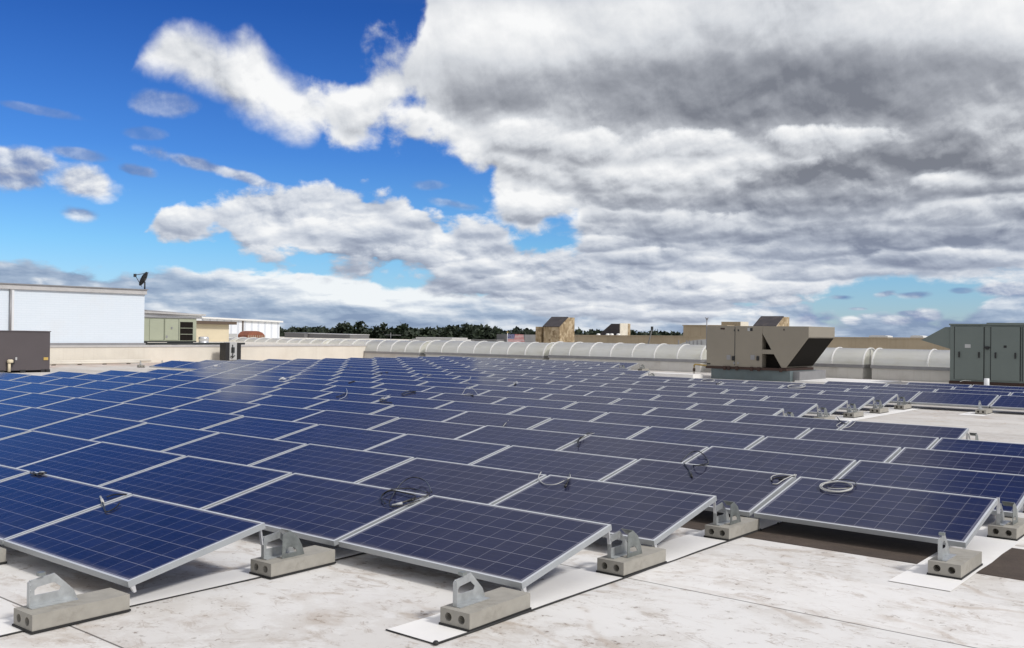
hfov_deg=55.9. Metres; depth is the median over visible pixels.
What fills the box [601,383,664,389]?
solar panel
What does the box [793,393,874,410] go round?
solar panel
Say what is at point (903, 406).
ballast block
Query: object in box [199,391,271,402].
solar panel
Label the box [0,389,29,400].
solar panel
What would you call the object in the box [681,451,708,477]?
cable
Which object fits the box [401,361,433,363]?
solar panel
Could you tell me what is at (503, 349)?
barrel skylight
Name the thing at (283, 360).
solar panel
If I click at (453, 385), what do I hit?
solar panel
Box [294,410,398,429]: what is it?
solar panel
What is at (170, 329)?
rooftop unit
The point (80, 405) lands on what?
solar panel
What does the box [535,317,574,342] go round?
roof scuttle
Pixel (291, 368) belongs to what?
solar panel
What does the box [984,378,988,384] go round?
vent pipe
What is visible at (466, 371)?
solar panel
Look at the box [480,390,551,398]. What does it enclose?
solar panel
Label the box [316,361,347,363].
solar panel
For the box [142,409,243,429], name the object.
solar panel
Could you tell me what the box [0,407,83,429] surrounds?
solar panel
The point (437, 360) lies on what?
solar panel
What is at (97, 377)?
solar panel
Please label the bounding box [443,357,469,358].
solar panel
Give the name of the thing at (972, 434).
ballast block
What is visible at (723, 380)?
solar panel
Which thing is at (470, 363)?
solar panel
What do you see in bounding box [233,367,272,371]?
solar panel
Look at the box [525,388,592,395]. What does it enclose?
solar panel
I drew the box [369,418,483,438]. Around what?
solar panel
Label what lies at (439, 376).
solar panel
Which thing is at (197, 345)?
raised roof edge
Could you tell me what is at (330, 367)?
solar panel
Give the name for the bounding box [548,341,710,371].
barrel skylight
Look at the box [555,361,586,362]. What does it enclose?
solar panel
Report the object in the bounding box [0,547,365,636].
slip sheet
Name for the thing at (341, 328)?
tree
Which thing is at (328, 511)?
solar panel
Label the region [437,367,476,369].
solar panel
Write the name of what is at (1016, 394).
solar panel
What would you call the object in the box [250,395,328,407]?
solar panel
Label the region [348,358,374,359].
solar panel
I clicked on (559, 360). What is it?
solar panel
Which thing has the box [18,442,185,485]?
solar panel
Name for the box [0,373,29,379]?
solar panel
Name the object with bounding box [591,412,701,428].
solar panel
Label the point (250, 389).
solar panel
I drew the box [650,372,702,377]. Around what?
roof pad
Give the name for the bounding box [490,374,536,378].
solar panel
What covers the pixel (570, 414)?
solar panel
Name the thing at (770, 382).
solar panel
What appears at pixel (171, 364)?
solar panel
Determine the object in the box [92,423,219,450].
solar panel
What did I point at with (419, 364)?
solar panel
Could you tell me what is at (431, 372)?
solar panel
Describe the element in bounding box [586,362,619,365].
solar panel
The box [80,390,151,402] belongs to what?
solar panel
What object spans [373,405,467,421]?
solar panel
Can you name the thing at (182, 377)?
solar panel
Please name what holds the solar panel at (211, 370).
on the roof at (744, 592)
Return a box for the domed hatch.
[238,331,264,337]
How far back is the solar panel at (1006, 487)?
9.26 m
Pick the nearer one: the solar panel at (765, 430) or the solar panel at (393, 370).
the solar panel at (765, 430)
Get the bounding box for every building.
[0,283,147,344]
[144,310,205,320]
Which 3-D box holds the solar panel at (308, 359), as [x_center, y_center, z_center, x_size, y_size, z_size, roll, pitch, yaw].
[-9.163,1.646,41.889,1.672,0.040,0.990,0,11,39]
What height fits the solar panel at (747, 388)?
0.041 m
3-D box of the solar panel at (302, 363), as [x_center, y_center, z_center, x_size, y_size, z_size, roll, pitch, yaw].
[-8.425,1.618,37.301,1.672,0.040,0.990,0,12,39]
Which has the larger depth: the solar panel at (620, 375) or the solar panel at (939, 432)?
the solar panel at (620, 375)
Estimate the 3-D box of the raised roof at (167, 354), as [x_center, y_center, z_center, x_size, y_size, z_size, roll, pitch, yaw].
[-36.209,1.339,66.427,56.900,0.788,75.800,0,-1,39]
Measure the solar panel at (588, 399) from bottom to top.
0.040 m
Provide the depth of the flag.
61.22 m
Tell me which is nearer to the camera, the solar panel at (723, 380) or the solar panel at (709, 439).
the solar panel at (709, 439)
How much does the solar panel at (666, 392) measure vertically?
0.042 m
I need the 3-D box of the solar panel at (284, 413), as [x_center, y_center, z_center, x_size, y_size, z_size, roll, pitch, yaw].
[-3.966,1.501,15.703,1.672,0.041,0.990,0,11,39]
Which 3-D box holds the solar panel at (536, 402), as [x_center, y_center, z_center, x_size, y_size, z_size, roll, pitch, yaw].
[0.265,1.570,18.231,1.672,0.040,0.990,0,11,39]
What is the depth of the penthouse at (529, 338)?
78.09 m
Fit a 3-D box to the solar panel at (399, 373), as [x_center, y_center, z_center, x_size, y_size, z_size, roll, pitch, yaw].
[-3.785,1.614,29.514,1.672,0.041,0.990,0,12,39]
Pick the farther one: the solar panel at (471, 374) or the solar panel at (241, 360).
the solar panel at (241, 360)
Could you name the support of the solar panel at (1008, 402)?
on the ballast block at (983, 411)
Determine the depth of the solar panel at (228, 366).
34.95 m
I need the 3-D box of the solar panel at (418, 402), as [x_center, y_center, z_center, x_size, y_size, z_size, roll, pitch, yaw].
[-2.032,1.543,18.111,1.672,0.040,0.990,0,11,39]
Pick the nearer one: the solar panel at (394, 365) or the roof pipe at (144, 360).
the solar panel at (394, 365)
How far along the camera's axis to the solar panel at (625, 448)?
11.47 m
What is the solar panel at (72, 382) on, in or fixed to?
on the roof at (744, 592)
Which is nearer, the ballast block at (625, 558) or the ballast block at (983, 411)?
the ballast block at (625, 558)
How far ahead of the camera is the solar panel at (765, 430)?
13.90 m
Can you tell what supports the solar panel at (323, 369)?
on the roof at (744, 592)
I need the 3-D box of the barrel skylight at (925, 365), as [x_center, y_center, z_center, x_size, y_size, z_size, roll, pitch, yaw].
[17.581,1.558,35.256,8.230,1.214,1.900,0,-1,39]
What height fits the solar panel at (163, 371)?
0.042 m
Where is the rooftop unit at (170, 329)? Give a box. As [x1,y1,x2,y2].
[144,316,201,342]
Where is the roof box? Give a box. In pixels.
[721,322,747,325]
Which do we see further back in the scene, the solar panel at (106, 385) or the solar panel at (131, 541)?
the solar panel at (106, 385)
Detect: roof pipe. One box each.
[50,359,150,361]
[50,361,139,365]
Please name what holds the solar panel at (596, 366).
on the roof at (744, 592)
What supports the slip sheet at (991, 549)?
on the roof at (744, 592)
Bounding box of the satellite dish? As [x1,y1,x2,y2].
[133,272,148,288]
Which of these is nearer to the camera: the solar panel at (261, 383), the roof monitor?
the solar panel at (261, 383)
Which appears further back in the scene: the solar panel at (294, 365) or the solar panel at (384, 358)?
the solar panel at (384, 358)
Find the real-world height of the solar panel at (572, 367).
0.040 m
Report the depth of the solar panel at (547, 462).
10.22 m
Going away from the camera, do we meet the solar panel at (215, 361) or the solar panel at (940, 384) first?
the solar panel at (940, 384)
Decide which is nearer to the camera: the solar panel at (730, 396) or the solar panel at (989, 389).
the solar panel at (730, 396)
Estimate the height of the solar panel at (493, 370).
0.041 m
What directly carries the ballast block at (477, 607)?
on the slip sheet at (543, 593)
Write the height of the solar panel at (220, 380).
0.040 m
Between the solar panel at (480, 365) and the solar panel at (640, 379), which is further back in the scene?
the solar panel at (480, 365)
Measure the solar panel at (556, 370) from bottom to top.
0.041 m
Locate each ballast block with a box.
[0,547,6,563]
[12,571,130,633]
[249,529,335,578]
[439,571,531,631]
[596,528,666,577]
[638,363,648,370]
[704,500,759,540]
[783,411,793,416]
[813,405,834,419]
[843,403,863,417]
[869,399,887,413]
[894,396,911,409]
[927,532,982,579]
[966,432,978,439]
[975,401,991,414]
[987,497,1023,540]
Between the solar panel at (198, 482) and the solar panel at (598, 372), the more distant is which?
the solar panel at (598, 372)
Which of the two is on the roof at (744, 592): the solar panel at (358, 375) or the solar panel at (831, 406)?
the solar panel at (358, 375)
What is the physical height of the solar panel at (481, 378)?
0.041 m
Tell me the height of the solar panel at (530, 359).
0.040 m
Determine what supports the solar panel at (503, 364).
on the roof at (744, 592)
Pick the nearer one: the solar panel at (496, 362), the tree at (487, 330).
the solar panel at (496, 362)
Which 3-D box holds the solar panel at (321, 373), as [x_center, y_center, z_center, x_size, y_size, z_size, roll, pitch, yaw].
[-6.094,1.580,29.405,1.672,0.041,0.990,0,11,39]
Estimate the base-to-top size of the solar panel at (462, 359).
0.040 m
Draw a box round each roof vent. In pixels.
[869,335,892,338]
[910,335,926,337]
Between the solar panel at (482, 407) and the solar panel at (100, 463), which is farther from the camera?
the solar panel at (482, 407)
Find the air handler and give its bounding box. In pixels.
[922,323,1023,386]
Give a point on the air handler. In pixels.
(992, 352)
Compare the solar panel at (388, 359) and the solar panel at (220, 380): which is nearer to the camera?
the solar panel at (220, 380)
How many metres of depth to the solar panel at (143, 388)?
21.39 m
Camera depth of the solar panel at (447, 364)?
38.98 m
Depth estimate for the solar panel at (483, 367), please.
35.60 m
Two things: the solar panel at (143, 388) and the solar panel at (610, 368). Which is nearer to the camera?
the solar panel at (143, 388)
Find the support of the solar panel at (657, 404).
on the roof at (744, 592)
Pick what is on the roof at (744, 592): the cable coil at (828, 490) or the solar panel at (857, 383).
the solar panel at (857, 383)
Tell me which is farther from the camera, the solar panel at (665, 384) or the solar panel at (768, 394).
the solar panel at (665, 384)
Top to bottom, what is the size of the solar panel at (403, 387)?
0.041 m
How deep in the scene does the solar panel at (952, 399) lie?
22.07 m
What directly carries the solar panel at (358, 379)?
on the roof at (744, 592)
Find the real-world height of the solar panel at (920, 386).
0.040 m
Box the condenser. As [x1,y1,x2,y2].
[220,342,240,360]
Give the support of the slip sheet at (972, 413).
on the roof at (744, 592)
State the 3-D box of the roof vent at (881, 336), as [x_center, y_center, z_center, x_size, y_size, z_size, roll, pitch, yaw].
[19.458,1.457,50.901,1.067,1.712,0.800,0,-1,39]
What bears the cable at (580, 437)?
on the solar panel at (623, 431)
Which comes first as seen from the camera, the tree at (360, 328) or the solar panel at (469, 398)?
the solar panel at (469, 398)
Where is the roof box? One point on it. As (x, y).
(736, 323)
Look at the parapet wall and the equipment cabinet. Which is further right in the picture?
the parapet wall
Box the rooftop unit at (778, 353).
[705,317,834,381]
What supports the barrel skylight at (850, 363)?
on the roof at (744, 592)
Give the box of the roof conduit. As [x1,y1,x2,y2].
[146,343,244,344]
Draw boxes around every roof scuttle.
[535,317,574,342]
[600,323,629,334]
[753,316,788,325]
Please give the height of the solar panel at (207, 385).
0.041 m
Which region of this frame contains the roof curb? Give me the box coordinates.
[471,339,504,341]
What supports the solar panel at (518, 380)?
on the roof at (744, 592)
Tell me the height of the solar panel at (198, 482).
0.040 m
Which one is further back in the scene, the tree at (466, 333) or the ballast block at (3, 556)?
the tree at (466, 333)
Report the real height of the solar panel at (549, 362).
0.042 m
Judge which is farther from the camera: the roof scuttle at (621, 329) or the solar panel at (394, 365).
the roof scuttle at (621, 329)
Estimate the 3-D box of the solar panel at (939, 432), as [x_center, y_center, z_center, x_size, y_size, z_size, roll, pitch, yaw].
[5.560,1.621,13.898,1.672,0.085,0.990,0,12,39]
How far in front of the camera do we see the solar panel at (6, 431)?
12.01 m
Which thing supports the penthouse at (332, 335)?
on the raised roof at (167, 354)
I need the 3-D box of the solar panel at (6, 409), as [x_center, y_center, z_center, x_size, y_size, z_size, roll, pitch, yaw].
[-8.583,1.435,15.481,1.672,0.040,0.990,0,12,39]
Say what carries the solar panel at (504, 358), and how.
on the roof at (744, 592)
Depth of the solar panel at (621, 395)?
20.81 m
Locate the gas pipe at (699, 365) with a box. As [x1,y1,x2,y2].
[693,364,706,373]
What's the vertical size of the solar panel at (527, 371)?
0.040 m
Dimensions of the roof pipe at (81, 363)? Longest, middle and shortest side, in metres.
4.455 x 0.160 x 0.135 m
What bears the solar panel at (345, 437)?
on the roof at (744, 592)
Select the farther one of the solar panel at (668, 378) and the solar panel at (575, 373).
the solar panel at (575, 373)
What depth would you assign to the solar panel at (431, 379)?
26.35 m
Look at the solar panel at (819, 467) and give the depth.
10.35 m
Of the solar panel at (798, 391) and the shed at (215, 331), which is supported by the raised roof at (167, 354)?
the shed at (215, 331)
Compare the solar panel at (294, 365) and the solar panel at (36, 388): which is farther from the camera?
the solar panel at (294, 365)
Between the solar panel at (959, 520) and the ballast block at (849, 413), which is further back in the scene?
the ballast block at (849, 413)
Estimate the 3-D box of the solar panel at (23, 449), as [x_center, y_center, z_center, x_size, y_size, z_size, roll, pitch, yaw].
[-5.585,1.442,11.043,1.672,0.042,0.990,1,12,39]
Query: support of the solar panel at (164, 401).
on the roof at (744, 592)
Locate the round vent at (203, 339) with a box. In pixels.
[198,337,208,342]
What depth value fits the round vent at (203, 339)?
49.61 m
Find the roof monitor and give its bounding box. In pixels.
[409,337,470,340]
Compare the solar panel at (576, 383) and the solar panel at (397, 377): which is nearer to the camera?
the solar panel at (576, 383)
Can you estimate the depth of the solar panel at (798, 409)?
18.49 m
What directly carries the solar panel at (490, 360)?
on the roof at (744, 592)
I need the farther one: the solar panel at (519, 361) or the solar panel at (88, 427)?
the solar panel at (519, 361)
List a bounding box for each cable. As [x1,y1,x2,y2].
[30,471,46,474]
[99,494,126,511]
[380,477,431,506]
[538,472,570,487]
[577,432,593,446]
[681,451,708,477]
[771,474,796,484]
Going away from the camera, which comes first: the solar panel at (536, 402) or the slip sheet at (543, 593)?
the slip sheet at (543, 593)
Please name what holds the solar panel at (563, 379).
on the roof at (744, 592)
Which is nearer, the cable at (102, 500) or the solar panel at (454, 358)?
the cable at (102, 500)
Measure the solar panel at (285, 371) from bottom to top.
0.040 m
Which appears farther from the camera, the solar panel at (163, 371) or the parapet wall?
the parapet wall
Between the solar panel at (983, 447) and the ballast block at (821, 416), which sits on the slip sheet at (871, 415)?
the ballast block at (821, 416)
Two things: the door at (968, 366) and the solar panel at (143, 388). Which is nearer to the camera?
the solar panel at (143, 388)
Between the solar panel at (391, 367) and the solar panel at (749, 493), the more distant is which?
the solar panel at (391, 367)
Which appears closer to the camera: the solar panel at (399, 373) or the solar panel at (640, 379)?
the solar panel at (640, 379)
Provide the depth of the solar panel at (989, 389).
24.81 m
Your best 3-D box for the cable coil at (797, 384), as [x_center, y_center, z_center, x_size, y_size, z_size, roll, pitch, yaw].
[7.341,1.605,24.888,0.471,0.097,0.413,0,-1,39]
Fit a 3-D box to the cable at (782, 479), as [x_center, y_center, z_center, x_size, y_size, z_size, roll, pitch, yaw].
[2.465,1.422,8.896,0.303,0.075,0.175,1,-1,-35]
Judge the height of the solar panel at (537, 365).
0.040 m
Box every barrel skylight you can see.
[234,337,333,343]
[326,339,430,357]
[424,340,555,359]
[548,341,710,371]
[812,347,874,378]
[870,348,949,382]
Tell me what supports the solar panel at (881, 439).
on the roof at (744, 592)
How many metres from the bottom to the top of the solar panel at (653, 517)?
0.085 m
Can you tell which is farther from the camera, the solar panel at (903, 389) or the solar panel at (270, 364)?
the solar panel at (270, 364)
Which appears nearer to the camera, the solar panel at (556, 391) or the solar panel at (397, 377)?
the solar panel at (556, 391)
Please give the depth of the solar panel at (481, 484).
8.99 m
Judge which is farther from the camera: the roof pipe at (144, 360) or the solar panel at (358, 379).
the roof pipe at (144, 360)
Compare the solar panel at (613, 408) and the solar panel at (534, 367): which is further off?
the solar panel at (534, 367)
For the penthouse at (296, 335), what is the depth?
98.79 m
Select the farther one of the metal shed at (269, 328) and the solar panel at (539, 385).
the metal shed at (269, 328)
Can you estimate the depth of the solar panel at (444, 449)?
11.31 m
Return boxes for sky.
[0,0,1023,338]
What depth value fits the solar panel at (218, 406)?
16.89 m
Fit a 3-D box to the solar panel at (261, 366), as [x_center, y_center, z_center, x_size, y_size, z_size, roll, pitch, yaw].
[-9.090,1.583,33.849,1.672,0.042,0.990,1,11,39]
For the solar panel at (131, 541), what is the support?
on the ballast block at (285, 558)
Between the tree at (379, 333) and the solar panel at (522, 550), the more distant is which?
the tree at (379, 333)
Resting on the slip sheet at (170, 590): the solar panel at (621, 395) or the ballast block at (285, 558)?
the ballast block at (285, 558)
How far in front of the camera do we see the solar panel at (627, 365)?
42.42 m
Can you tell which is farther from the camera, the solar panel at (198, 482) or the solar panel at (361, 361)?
the solar panel at (361, 361)
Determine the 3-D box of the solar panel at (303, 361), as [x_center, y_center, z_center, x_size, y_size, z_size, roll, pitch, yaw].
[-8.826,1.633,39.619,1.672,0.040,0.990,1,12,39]
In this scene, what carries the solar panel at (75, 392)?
on the roof at (744, 592)
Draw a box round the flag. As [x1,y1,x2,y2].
[508,334,523,341]
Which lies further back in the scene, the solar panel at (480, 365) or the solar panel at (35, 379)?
the solar panel at (480, 365)
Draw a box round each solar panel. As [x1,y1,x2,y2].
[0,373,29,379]
[0,380,29,389]
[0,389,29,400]
[0,393,74,407]
[0,403,30,415]
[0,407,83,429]
[0,425,30,439]
[0,431,99,467]
[0,465,29,481]
[0,471,131,544]
[3,494,265,592]
[5,383,67,392]
[10,375,61,382]
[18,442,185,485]
[31,414,146,439]
[38,398,122,413]
[40,386,105,397]
[41,378,96,386]
[42,371,88,377]
[73,374,118,380]
[74,381,133,389]
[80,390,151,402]
[84,403,178,420]
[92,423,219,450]
[97,370,138,375]
[101,456,291,508]
[104,376,155,383]
[113,384,173,393]
[123,394,201,407]
[128,372,172,378]
[138,379,193,386]
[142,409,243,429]
[148,369,186,373]
[149,360,192,368]
[153,387,220,397]
[158,374,206,380]
[162,432,306,465]
[172,399,259,413]
[174,362,220,369]
[176,371,219,376]
[176,381,234,389]
[192,368,231,372]
[196,377,246,383]
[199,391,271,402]
[200,360,228,362]
[203,416,317,439]
[204,473,428,545]
[206,363,249,368]
[209,373,256,378]
[220,385,281,393]
[223,370,262,374]
[226,361,256,363]
[232,365,278,369]
[232,404,324,420]
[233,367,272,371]
[234,379,289,386]
[235,359,261,361]
[247,375,294,381]
[250,362,282,365]
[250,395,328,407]
[250,444,413,482]
[256,372,300,376]
[258,361,287,363]
[263,359,291,361]
[264,369,303,372]
[265,388,331,397]
[273,366,307,369]
[276,382,335,390]
[276,424,405,450]
[279,364,313,367]
[285,362,317,364]
[285,378,335,384]
[288,360,318,362]
[292,374,339,379]
[294,358,321,360]
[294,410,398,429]
[301,371,341,375]
[303,368,343,371]
[306,400,393,413]
[307,365,343,368]
[314,363,347,366]
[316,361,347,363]
[316,392,389,402]
[320,360,345,361]
[322,358,348,360]
[322,386,386,394]
[326,380,383,387]
[331,376,380,381]
[334,373,379,377]
[338,495,611,591]
[339,370,378,373]
[341,367,378,370]
[342,364,377,367]
[344,362,374,364]
[346,359,375,361]
[346,361,374,362]
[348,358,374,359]
[358,458,546,504]
[365,434,509,464]
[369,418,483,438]
[372,364,407,366]
[372,389,442,398]
[373,359,399,360]
[373,360,403,362]
[373,368,414,372]
[373,383,433,391]
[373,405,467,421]
[374,357,398,358]
[374,371,418,375]
[374,375,422,379]
[374,396,453,407]
[375,362,404,364]
[375,366,411,369]
[375,379,427,384]
[396,357,420,358]
[399,358,424,359]
[399,360,427,361]
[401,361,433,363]
[402,363,436,365]
[405,365,440,368]
[408,368,447,370]
[409,370,452,374]
[413,374,459,378]
[417,356,443,357]
[417,377,467,382]
[419,381,477,388]
[422,386,489,394]
[425,359,452,361]
[428,361,457,362]
[430,393,505,403]
[432,363,463,364]
[435,364,468,367]
[436,401,525,413]
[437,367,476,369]
[442,369,485,372]
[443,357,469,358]
[443,411,550,428]
[447,359,473,360]
[447,372,494,376]
[450,360,481,362]
[454,376,504,380]
[456,362,488,364]
[457,425,586,449]
[462,380,517,385]
[464,364,496,366]
[466,366,504,368]
[469,385,531,391]
[470,358,496,359]
[471,445,636,480]
[474,360,503,361]
[474,368,513,371]
[480,361,511,363]
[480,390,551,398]
[484,371,526,375]
[486,363,521,365]
[489,358,515,359]
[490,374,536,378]
[493,397,576,408]
[494,475,716,547]
[495,365,532,367]
[497,359,525,360]
[500,378,554,383]
[503,361,533,362]
[503,367,541,370]
[510,362,544,364]
[510,406,607,421]
[511,370,553,373]
[511,382,571,388]
[516,359,543,360]
[519,364,553,366]
[522,373,570,377]
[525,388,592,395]
[526,360,554,361]
[530,366,568,369]
[532,418,649,438]
[534,362,564,363]
[535,376,585,381]
[539,369,580,372]
[542,394,620,403]
[543,364,577,365]
[544,360,572,361]
[548,380,606,385]
[551,372,597,375]
[554,366,591,368]
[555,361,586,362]
[560,435,708,462]
[564,385,630,391]
[564,402,655,414]
[565,363,599,365]
[566,368,607,371]
[566,375,617,379]
[573,361,604,362]
[578,365,614,367]
[579,371,623,374]
[582,379,638,383]
[584,391,659,399]
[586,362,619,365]
[590,367,630,369]
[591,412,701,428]
[594,373,642,377]
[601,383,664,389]
[603,458,795,516]
[605,362,637,367]
[605,370,649,374]
[612,398,697,408]
[614,377,667,381]
[624,389,695,396]
[630,426,764,448]
[635,381,694,386]
[641,376,693,380]
[644,407,745,421]
[653,395,733,404]
[659,386,727,392]
[666,380,723,384]
[686,446,855,485]
[689,392,767,400]
[689,403,783,414]
[689,420,809,438]
[690,378,746,382]
[692,384,756,390]
[721,382,783,387]
[722,390,797,396]
[727,399,816,416]
[735,413,848,429]
[745,380,804,385]
[748,436,900,462]
[752,387,823,393]
[754,477,997,548]
[763,396,847,415]
[781,385,848,390]
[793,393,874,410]
[799,428,938,460]
[802,383,867,388]
[821,390,897,406]
[824,381,887,386]
[836,460,1023,517]
[840,421,968,438]
[847,388,920,403]
[866,386,936,391]
[886,384,953,388]
[888,447,1023,474]
[906,382,971,388]
[909,392,998,407]
[930,438,1023,456]
[935,389,1011,403]
[954,387,1023,392]
[971,385,1023,389]
[990,395,1023,409]
[1010,392,1023,395]
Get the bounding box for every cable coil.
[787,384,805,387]
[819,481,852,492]
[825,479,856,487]
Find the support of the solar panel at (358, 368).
on the roof at (744, 592)
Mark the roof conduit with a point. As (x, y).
(186, 343)
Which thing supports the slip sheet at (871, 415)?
on the roof at (744, 592)
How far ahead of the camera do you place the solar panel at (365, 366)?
35.35 m
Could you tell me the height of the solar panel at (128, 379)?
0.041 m
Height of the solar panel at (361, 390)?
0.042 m
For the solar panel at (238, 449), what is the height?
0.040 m
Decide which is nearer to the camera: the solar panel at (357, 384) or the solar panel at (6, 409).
the solar panel at (6, 409)
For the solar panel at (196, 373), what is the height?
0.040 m
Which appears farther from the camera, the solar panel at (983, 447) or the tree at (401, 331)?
the tree at (401, 331)
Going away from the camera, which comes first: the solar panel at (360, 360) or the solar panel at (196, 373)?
the solar panel at (196, 373)
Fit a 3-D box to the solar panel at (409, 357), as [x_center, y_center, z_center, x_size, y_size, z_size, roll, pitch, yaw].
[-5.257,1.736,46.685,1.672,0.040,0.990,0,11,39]
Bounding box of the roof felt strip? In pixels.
[681,510,1023,580]
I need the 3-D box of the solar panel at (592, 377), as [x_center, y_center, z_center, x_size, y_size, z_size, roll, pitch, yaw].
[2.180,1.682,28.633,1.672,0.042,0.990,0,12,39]
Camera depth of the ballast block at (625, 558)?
6.69 m
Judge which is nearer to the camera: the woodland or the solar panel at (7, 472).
the solar panel at (7, 472)
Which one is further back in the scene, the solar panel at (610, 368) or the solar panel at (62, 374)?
the solar panel at (610, 368)
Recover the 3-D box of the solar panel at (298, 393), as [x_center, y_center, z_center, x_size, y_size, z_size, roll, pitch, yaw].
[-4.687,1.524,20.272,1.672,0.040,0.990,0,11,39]
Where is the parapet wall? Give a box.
[574,335,949,349]
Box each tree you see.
[331,321,355,333]
[351,320,370,338]
[369,322,388,338]
[393,322,410,338]
[443,326,459,337]
[454,323,484,338]
[474,326,497,338]
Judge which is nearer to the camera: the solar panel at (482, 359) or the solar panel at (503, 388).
the solar panel at (503, 388)
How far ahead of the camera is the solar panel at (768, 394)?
22.14 m
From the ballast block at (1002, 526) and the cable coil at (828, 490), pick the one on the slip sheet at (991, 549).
the ballast block at (1002, 526)
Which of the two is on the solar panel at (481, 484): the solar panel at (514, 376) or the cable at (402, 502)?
the cable at (402, 502)
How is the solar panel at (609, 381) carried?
on the roof at (744, 592)
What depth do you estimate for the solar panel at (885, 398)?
22.01 m
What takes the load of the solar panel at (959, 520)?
on the ballast block at (725, 526)
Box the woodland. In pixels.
[279,324,682,338]
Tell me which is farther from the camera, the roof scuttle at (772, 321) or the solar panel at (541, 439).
the roof scuttle at (772, 321)
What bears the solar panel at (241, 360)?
on the roof at (744, 592)
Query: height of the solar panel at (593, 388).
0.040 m
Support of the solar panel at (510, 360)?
on the roof at (744, 592)
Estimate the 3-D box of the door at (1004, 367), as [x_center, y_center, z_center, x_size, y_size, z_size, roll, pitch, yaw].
[16.081,0.976,31.436,0.851,1.758,0.030,0,-1,39]
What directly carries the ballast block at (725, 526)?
on the slip sheet at (543, 593)
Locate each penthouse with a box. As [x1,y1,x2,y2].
[284,332,307,337]
[308,333,368,338]
[497,334,522,341]
[524,335,535,341]
[682,325,734,335]
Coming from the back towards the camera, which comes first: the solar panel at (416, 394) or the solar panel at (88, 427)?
the solar panel at (416, 394)
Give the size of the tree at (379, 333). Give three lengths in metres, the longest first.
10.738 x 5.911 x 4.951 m
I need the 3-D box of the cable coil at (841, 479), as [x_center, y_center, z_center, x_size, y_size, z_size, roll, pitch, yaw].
[2.914,1.414,8.545,0.266,0.054,0.250,0,-1,39]
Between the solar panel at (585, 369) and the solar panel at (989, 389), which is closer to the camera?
the solar panel at (989, 389)
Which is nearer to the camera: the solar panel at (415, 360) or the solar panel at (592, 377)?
the solar panel at (592, 377)
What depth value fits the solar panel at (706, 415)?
16.20 m
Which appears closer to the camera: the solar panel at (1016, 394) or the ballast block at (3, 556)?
the ballast block at (3, 556)
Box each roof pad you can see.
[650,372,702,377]
[795,378,901,383]
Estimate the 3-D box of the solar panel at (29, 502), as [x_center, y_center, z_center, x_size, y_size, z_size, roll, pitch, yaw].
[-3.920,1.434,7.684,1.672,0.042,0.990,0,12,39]
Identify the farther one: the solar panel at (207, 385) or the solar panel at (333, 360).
the solar panel at (333, 360)
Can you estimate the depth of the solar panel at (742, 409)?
17.44 m
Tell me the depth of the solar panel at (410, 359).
44.75 m
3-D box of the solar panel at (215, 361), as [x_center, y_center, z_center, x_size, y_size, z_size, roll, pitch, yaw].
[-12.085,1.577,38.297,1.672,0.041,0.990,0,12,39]
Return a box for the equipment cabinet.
[0,330,50,372]
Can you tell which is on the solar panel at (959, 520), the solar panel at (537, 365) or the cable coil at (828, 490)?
the cable coil at (828, 490)
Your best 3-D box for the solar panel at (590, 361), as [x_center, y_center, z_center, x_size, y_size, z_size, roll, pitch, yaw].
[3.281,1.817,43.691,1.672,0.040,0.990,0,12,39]
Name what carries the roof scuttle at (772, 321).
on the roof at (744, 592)
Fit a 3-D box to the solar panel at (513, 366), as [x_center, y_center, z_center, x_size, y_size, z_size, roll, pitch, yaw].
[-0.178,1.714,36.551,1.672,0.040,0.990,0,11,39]
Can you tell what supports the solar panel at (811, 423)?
on the roof at (744, 592)
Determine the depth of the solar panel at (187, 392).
20.26 m
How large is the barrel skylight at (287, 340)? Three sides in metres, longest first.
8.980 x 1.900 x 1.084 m
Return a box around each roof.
[0,362,1023,647]
[50,337,411,362]
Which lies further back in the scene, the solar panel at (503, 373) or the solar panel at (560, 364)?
the solar panel at (560, 364)
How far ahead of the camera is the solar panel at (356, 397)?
19.33 m
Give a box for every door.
[954,327,983,379]
[991,327,1019,380]
[1023,327,1023,381]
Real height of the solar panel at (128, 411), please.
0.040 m
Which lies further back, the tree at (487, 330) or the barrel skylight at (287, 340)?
the tree at (487, 330)
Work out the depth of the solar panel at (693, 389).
23.21 m
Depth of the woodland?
260.14 m
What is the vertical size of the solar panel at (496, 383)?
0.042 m
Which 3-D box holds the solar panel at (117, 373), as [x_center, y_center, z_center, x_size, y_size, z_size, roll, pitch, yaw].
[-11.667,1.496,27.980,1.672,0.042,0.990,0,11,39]
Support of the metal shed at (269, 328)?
on the raised roof at (167, 354)
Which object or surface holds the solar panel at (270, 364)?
on the roof at (744, 592)
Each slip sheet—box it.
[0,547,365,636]
[385,514,781,644]
[835,407,922,420]
[888,504,1023,590]
[958,410,1002,415]
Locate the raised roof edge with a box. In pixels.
[50,344,366,346]
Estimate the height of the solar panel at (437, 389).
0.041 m
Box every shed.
[196,321,236,341]
[202,317,282,337]
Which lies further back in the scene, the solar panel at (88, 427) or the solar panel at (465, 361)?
the solar panel at (465, 361)
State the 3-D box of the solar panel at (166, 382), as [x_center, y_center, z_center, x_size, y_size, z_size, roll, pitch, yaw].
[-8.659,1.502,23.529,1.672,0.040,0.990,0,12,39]
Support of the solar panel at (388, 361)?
on the roof at (744, 592)
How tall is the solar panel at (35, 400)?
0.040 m
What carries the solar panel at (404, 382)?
on the roof at (744, 592)
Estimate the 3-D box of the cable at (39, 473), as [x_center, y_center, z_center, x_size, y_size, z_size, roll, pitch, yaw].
[-4.162,1.307,8.466,0.222,0.032,0.073,0,-1,39]
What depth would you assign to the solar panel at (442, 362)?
41.29 m

